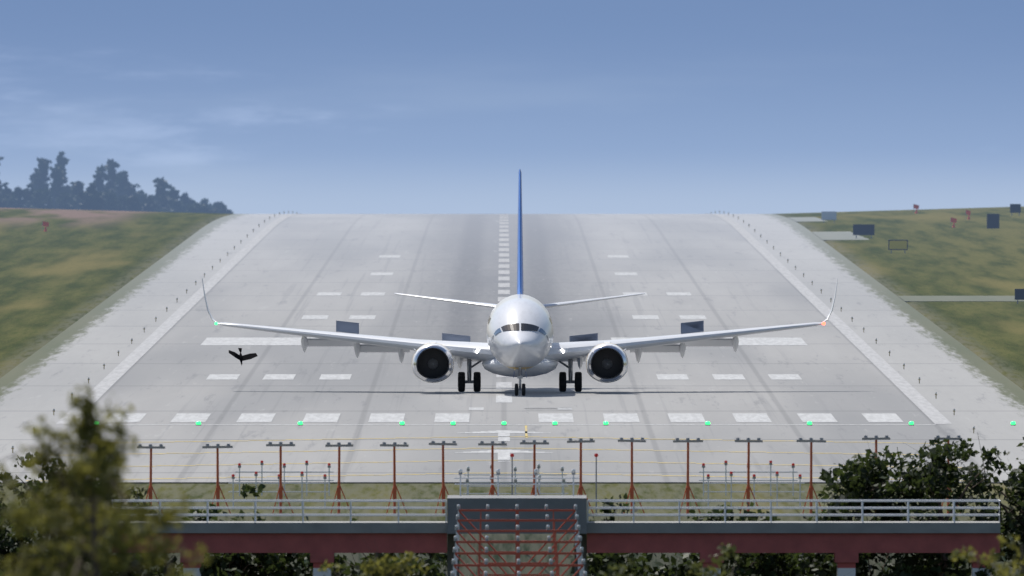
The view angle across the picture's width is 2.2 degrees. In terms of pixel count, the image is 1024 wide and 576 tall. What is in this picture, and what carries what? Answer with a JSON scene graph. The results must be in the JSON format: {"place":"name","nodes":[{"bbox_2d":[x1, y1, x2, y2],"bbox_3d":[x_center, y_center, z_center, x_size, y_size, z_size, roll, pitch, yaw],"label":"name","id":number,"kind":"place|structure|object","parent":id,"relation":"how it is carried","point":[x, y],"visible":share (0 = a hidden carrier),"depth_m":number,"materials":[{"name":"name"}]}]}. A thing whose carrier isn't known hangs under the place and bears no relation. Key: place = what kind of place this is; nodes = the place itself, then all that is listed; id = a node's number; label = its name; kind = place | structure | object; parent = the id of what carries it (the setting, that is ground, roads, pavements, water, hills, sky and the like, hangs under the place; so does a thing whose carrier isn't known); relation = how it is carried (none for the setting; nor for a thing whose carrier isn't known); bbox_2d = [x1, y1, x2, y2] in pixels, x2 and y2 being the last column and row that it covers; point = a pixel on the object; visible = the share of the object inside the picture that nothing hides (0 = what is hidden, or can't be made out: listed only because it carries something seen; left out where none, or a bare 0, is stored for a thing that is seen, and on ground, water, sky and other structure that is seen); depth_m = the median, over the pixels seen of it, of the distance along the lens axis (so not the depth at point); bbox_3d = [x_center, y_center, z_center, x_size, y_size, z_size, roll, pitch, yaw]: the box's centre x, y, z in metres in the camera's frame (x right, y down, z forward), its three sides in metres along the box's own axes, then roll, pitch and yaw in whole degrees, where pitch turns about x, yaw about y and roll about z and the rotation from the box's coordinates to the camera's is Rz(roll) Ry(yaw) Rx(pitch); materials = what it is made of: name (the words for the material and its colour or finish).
{"place":"outdoors","nodes":[
{"label":"outdoors","id":0,"kind":"place"},
{"bbox_2d":[167,559,201,575],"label":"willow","id":1,"kind":"object","parent":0,"point":[185,573],"visible":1,"depth_m":439.95,"materials":[{"name":"green plant"}]},
{"bbox_2d":[229,348,256,364],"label":"bird","id":2,"kind":"object","parent":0,"point":[240,357],"visible":1,"depth_m":1380.01,"materials":[{"name":"black"}]},
{"bbox_2d":[0,0,1023,213],"bbox_3d":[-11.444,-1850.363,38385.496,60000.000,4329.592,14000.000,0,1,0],"label":"sky","id":3,"kind":"structure","parent":0,"point":[475,106],"depth_m":33033.19,"materials":[{"name":"blue"}]},
{"bbox_2d":[0,206,1023,575],"bbox_3d":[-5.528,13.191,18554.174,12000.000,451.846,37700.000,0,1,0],"label":"ground","id":4,"kind":"structure","parent":0,"point":[68,268],"depth_m":2012.47,"materials":[{"name":"green plant"}]},
{"bbox_2d":[0,179,11,199],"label":"tree","id":5,"kind":"object","parent":4,"relation":"on","point":[6,190],"visible":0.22,"depth_m":4030.70,"materials":[{"name":"green plant"}]},
{"bbox_2d":[0,196,12,207],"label":"tree","id":6,"kind":"object","parent":4,"relation":"on","point":[5,202],"visible":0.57,"depth_m":3951.88,"materials":[{"name":"green plant"}]},
{"bbox_2d":[2,186,28,207],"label":"tree","id":7,"kind":"object","parent":4,"relation":"on","point":[17,194],"visible":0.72,"depth_m":3979.97,"materials":[{"name":"green plant"}]},
{"bbox_2d":[0,472,33,574],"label":"bush","id":8,"kind":"object","parent":4,"relation":"on","point":[4,531],"visible":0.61,"depth_m":1144.79,"materials":[{"name":"green plant"}]},
{"bbox_2d":[22,180,35,207],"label":"tree","id":9,"kind":"object","parent":4,"relation":"on","point":[29,193],"visible":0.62,"depth_m":3998.62,"materials":[{"name":"green plant"}]},
{"bbox_2d":[29,168,38,189],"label":"tree","id":10,"kind":"object","parent":4,"relation":"on","point":[32,179],"visible":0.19,"depth_m":4193.23,"materials":[{"name":"green plant"}]},
{"bbox_2d":[25,186,53,208],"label":"tree","id":11,"kind":"object","parent":4,"relation":"on","point":[41,198],"visible":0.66,"depth_m":3974.41,"materials":[{"name":"green plant"}]},
{"bbox_2d":[0,503,80,574],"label":"scrub","id":12,"kind":"object","parent":4,"relation":"on","point":[18,544],"visible":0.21,"depth_m":1145.07,"materials":[{"name":"green plant"}]},
{"bbox_2d":[32,157,51,208],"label":"tree","id":13,"kind":"object","parent":4,"relation":"on","point":[41,178],"visible":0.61,"depth_m":4144.82,"materials":[{"name":"green plant"}]},
{"bbox_2d":[48,164,64,208],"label":"tree","id":14,"kind":"object","parent":4,"relation":"on","point":[57,175],"visible":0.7,"depth_m":4067.54,"materials":[{"name":"green plant"}]},
{"bbox_2d":[52,151,69,200],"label":"tree","id":15,"kind":"object","parent":4,"relation":"on","point":[61,159],"visible":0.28,"depth_m":4201.41,"materials":[{"name":"green plant"}]},
{"bbox_2d":[55,187,71,200],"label":"tree","id":16,"kind":"object","parent":4,"relation":"on","point":[64,189],"visible":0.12,"depth_m":4078.34,"materials":[{"name":"green plant"}]},
{"bbox_2d":[52,191,78,209],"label":"tree","id":17,"kind":"object","parent":4,"relation":"on","point":[65,200],"visible":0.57,"depth_m":3971.21,"materials":[{"name":"green plant"}]},
{"bbox_2d":[13,442,125,573],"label":"bush","id":18,"kind":"object","parent":4,"relation":"on","point":[27,457],"visible":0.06,"depth_m":1146.08,"materials":[{"name":"green plant"}]},
{"bbox_2d":[69,181,84,195],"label":"tree","id":19,"kind":"object","parent":4,"relation":"on","point":[77,186],"visible":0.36,"depth_m":4026.54,"materials":[{"name":"green plant"}]},
{"bbox_2d":[0,466,154,575],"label":"tree","id":20,"kind":"object","parent":4,"relation":"on","point":[75,553],"visible":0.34,"depth_m":461.49,"materials":[{"name":"green plant"}]},
{"bbox_2d":[75,198,82,209],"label":"tree","id":21,"kind":"object","parent":4,"relation":"on","point":[78,202],"visible":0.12,"depth_m":4012.44,"materials":[{"name":"green plant"}]},
{"bbox_2d":[78,182,105,209],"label":"tree","id":22,"kind":"object","parent":4,"relation":"on","point":[90,197],"visible":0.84,"depth_m":3896.62,"materials":[{"name":"green plant"}]},
{"bbox_2d":[92,164,111,192],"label":"tree","id":23,"kind":"object","parent":4,"relation":"on","point":[98,181],"visible":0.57,"depth_m":4141.98,"materials":[{"name":"green plant"}]},
{"bbox_2d":[0,383,212,575],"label":"tree","id":24,"kind":"object","parent":4,"relation":"on","point":[100,462],"visible":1,"depth_m":450.26,"materials":[{"name":"green plant"}]},
{"bbox_2d":[101,189,122,210],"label":"tree","id":25,"kind":"object","parent":4,"relation":"on","point":[110,197],"visible":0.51,"depth_m":3940.23,"materials":[{"name":"green plant"}]},
{"bbox_2d":[103,159,122,193],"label":"tree","id":26,"kind":"object","parent":4,"relation":"on","point":[111,166],"visible":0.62,"depth_m":4156.87,"materials":[{"name":"green plant"}]},
{"bbox_2d":[43,541,182,575],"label":"scrub","id":27,"kind":"object","parent":4,"relation":"on","point":[163,568],"visible":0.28,"depth_m":1145.41,"materials":[{"name":"green plant"}]},
{"bbox_2d":[115,195,127,210],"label":"tree","id":28,"kind":"object","parent":4,"relation":"on","point":[122,200],"visible":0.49,"depth_m":3961.51,"materials":[{"name":"green plant"}]},
{"bbox_2d":[113,168,132,199],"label":"tree","id":29,"kind":"object","parent":4,"relation":"on","point":[122,179],"visible":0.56,"depth_m":4151.02,"materials":[{"name":"green plant"}]},
{"bbox_2d":[99,481,156,561],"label":"bush","id":30,"kind":"object","parent":4,"relation":"on","point":[134,492],"visible":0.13,"depth_m":1147.57,"materials":[{"name":"green plant"}]},
{"bbox_2d":[123,184,140,197],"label":"tree","id":31,"kind":"object","parent":4,"relation":"on","point":[129,191],"visible":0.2,"depth_m":4135.31,"materials":[{"name":"green plant"}]},
{"bbox_2d":[125,195,142,210],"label":"tree","id":32,"kind":"object","parent":4,"relation":"on","point":[133,203],"visible":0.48,"depth_m":3949.59,"materials":[{"name":"green plant"}]},
{"bbox_2d":[134,189,147,202],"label":"tree","id":33,"kind":"object","parent":4,"relation":"on","point":[140,194],"visible":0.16,"depth_m":4092.82,"materials":[{"name":"green plant"}]},
{"bbox_2d":[141,194,165,211],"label":"tree","id":34,"kind":"object","parent":4,"relation":"on","point":[148,204],"visible":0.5,"depth_m":4001.01,"materials":[{"name":"green plant"}]},
{"bbox_2d":[150,194,157,208],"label":"tree","id":35,"kind":"object","parent":4,"relation":"on","point":[154,197],"visible":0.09,"depth_m":4169.08,"materials":[{"name":"green plant"}]},
{"bbox_2d":[152,177,169,204],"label":"tree","id":36,"kind":"object","parent":4,"relation":"on","point":[162,185],"visible":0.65,"depth_m":4081.72,"materials":[{"name":"green plant"}]},
{"bbox_2d":[156,193,170,210],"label":"tree","id":37,"kind":"object","parent":4,"relation":"on","point":[163,201],"visible":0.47,"depth_m":4045.36,"materials":[{"name":"green plant"}]},
{"bbox_2d":[165,185,180,200],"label":"tree","id":38,"kind":"object","parent":4,"relation":"on","point":[172,193],"visible":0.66,"depth_m":4058.28,"materials":[{"name":"green plant"}]},
{"bbox_2d":[161,197,186,212],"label":"tree","id":39,"kind":"object","parent":4,"relation":"on","point":[174,205],"visible":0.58,"depth_m":4025.05,"materials":[{"name":"green plant"}]},
{"bbox_2d":[180,191,196,204],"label":"tree","id":40,"kind":"object","parent":4,"relation":"on","point":[185,198],"visible":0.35,"depth_m":4083.79,"materials":[{"name":"green plant"}]},
{"bbox_2d":[185,202,217,212],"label":"tree","id":41,"kind":"object","parent":4,"relation":"on","point":[200,208],"visible":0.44,"depth_m":3935.39,"materials":[{"name":"green plant"}]},
{"bbox_2d":[200,198,214,209],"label":"tree","id":42,"kind":"object","parent":4,"relation":"on","point":[206,201],"visible":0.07,"depth_m":4185.73,"materials":[{"name":"green plant"}]},
{"bbox_2d":[179,556,245,575],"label":"scrub","id":43,"kind":"object","parent":4,"relation":"on","point":[207,571],"visible":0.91,"depth_m":1138.95,"materials":[{"name":"green plant"}]},
{"bbox_2d":[215,205,233,213],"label":"tree","id":44,"kind":"object","parent":4,"relation":"on","point":[221,209],"visible":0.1,"depth_m":4045.92,"materials":[{"name":"green plant"}]},
{"bbox_2d":[173,483,297,575],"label":"scrub","id":45,"kind":"object","parent":4,"relation":"on","point":[218,559],"visible":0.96,"depth_m":1144.77,"materials":[{"name":"green plant"}]},
{"bbox_2d":[187,503,352,575],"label":"scrub","id":46,"kind":"object","parent":4,"relation":"on","point":[282,570],"visible":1,"depth_m":1145.88,"materials":[{"name":"green plant"}]},
{"bbox_2d":[257,553,297,575],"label":"scrub","id":47,"kind":"object","parent":4,"relation":"on","point":[278,565],"visible":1,"depth_m":1138.10,"materials":[{"name":"green plant"}]},
{"bbox_2d":[317,539,428,575],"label":"bush","id":48,"kind":"object","parent":4,"relation":"on","point":[378,568],"visible":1,"depth_m":801.09,"materials":[{"name":"green plant"}]},
{"bbox_2d":[304,518,460,575],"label":"scrub","id":49,"kind":"object","parent":4,"relation":"on","point":[439,558],"visible":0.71,"depth_m":1146.09,"materials":[{"name":"green plant"}]},
{"bbox_2d":[42,204,970,231],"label":"markers","id":50,"kind":"object","parent":4,"relation":"on","point":[915,206],"visible":1,"depth_m":2599.66,"materials":[{"name":"red"}]},
{"bbox_2d":[0,214,1023,481],"bbox_3d":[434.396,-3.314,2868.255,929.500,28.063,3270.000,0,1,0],"label":"runway","id":51,"kind":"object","parent":4,"relation":"on","point":[842,382],"visible":0.94,"depth_m":1638.96,"materials":[{"name":"grey asphalt"}]},
{"bbox_2d":[11,211,1018,468],"bbox_3d":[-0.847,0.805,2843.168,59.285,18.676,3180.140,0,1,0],"label":"runway threshold lights","id":52,"kind":"object","parent":51,"relation":"on","point":[555,421],"visible":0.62,"depth_m":1493.13,"materials":[{"name":"green"}]},
{"bbox_2d":[202,169,837,395],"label":"airplane","id":53,"kind":"object","parent":51,"relation":"on","point":[520,345],"visible":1,"depth_m":1515.04,"materials":[{"name":"paint"}]},
{"bbox_2d":[229,454,804,513],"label":"approach lights","id":54,"kind":"object","parent":4,"relation":"on","point":[536,473],"visible":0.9,"depth_m":1171.14,"materials":[{"name":"white"}]},
{"bbox_2d":[138,435,961,513],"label":"approach lights","id":55,"kind":"object","parent":4,"relation":"on","point":[492,444],"visible":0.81,"depth_m":1155.60,"materials":[{"name":"red"}]},
{"bbox_2d":[112,495,1000,575],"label":"bridge","id":56,"kind":"structure","parent":4,"relation":"on","point":[846,543],"depth_m":1137.38,"materials":[{"name":"painted metal"},{"name":"metal"}]},
{"bbox_2d":[590,555,639,575],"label":"scrub","id":57,"kind":"object","parent":4,"relation":"on","point":[622,559],"visible":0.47,"depth_m":1138.49,"materials":[{"name":"green plant"}]},
{"bbox_2d":[564,493,668,575],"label":"scrub","id":58,"kind":"object","parent":4,"relation":"on","point":[597,561],"visible":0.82,"depth_m":1145.06,"materials":[{"name":"green plant"}]},
{"bbox_2d":[599,543,741,575],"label":"bush","id":59,"kind":"object","parent":4,"relation":"on","point":[727,550],"visible":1,"depth_m":790.85,"materials":[{"name":"green plant"}]},
{"bbox_2d":[652,558,775,575],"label":"scrub","id":60,"kind":"object","parent":4,"relation":"on","point":[764,567],"visible":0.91,"depth_m":1138.32,"materials":[{"name":"green plant"}]},
{"bbox_2d":[657,504,807,575],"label":"scrub","id":61,"kind":"object","parent":4,"relation":"on","point":[693,557],"visible":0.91,"depth_m":1145.09,"materials":[{"name":"green plant"}]},
{"bbox_2d":[731,557,759,575],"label":"scrub","id":62,"kind":"object","parent":4,"relation":"on","point":[748,563],"visible":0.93,"depth_m":1140.97,"materials":[{"name":"green plant"}]},
{"bbox_2d":[736,502,873,575],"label":"scrub","id":63,"kind":"object","parent":4,"relation":"on","point":[817,568],"visible":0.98,"depth_m":1145.00,"materials":[{"name":"green plant"}]},
{"bbox_2d":[796,444,916,572],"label":"bush","id":64,"kind":"object","parent":4,"relation":"on","point":[859,474],"visible":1,"depth_m":1145.56,"materials":[{"name":"green plant"}]},
{"bbox_2d":[794,517,943,575],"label":"scrub","id":65,"kind":"object","parent":4,"relation":"on","point":[862,563],"visible":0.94,"depth_m":1145.00,"materials":[{"name":"green plant"}]},
{"bbox_2d":[821,204,1023,303],"bbox_3d":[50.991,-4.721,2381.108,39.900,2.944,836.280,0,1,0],"label":"signs","id":66,"kind":"object","parent":4,"relation":"on","point":[869,229],"visible":1,"depth_m":2502.98,"materials":[{"name":"blue"}]},
{"bbox_2d":[872,438,1017,575],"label":"bush","id":67,"kind":"object","parent":4,"relation":"on","point":[937,476],"visible":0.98,"depth_m":1144.45,"materials":[{"name":"green plant"}]},
{"bbox_2d":[893,519,1020,575],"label":"scrub","id":68,"kind":"object","parent":4,"relation":"on","point":[1007,550],"visible":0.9,"depth_m":1145.43,"materials":[{"name":"green plant"}]},
{"bbox_2d":[943,553,993,575],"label":"scrub","id":69,"kind":"object","parent":4,"relation":"on","point":[959,563],"visible":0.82,"depth_m":1138.85,"materials":[{"name":"green plant"}]},
{"bbox_2d":[949,534,1023,575],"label":"bush","id":70,"kind":"object","parent":4,"relation":"on","point":[1003,571],"visible":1,"depth_m":699.88,"materials":[{"name":"green plant"}]},
{"bbox_2d":[950,432,1023,573],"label":"bush","id":71,"kind":"object","parent":4,"relation":"on","point":[1008,524],"visible":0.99,"depth_m":1146.92,"materials":[{"name":"green plant"}]},
{"bbox_2d":[975,510,1023,559],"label":"scrub","id":72,"kind":"object","parent":4,"relation":"on","point":[1017,545],"visible":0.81,"depth_m":1146.34,"materials":[{"name":"green plant"}]},
{"bbox_2d":[451,504,586,575],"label":"approach towers","id":73,"kind":"structure","parent":0,"point":[517,564],"depth_m":1081.09,"materials":[{"name":"red metal"}]}
]}

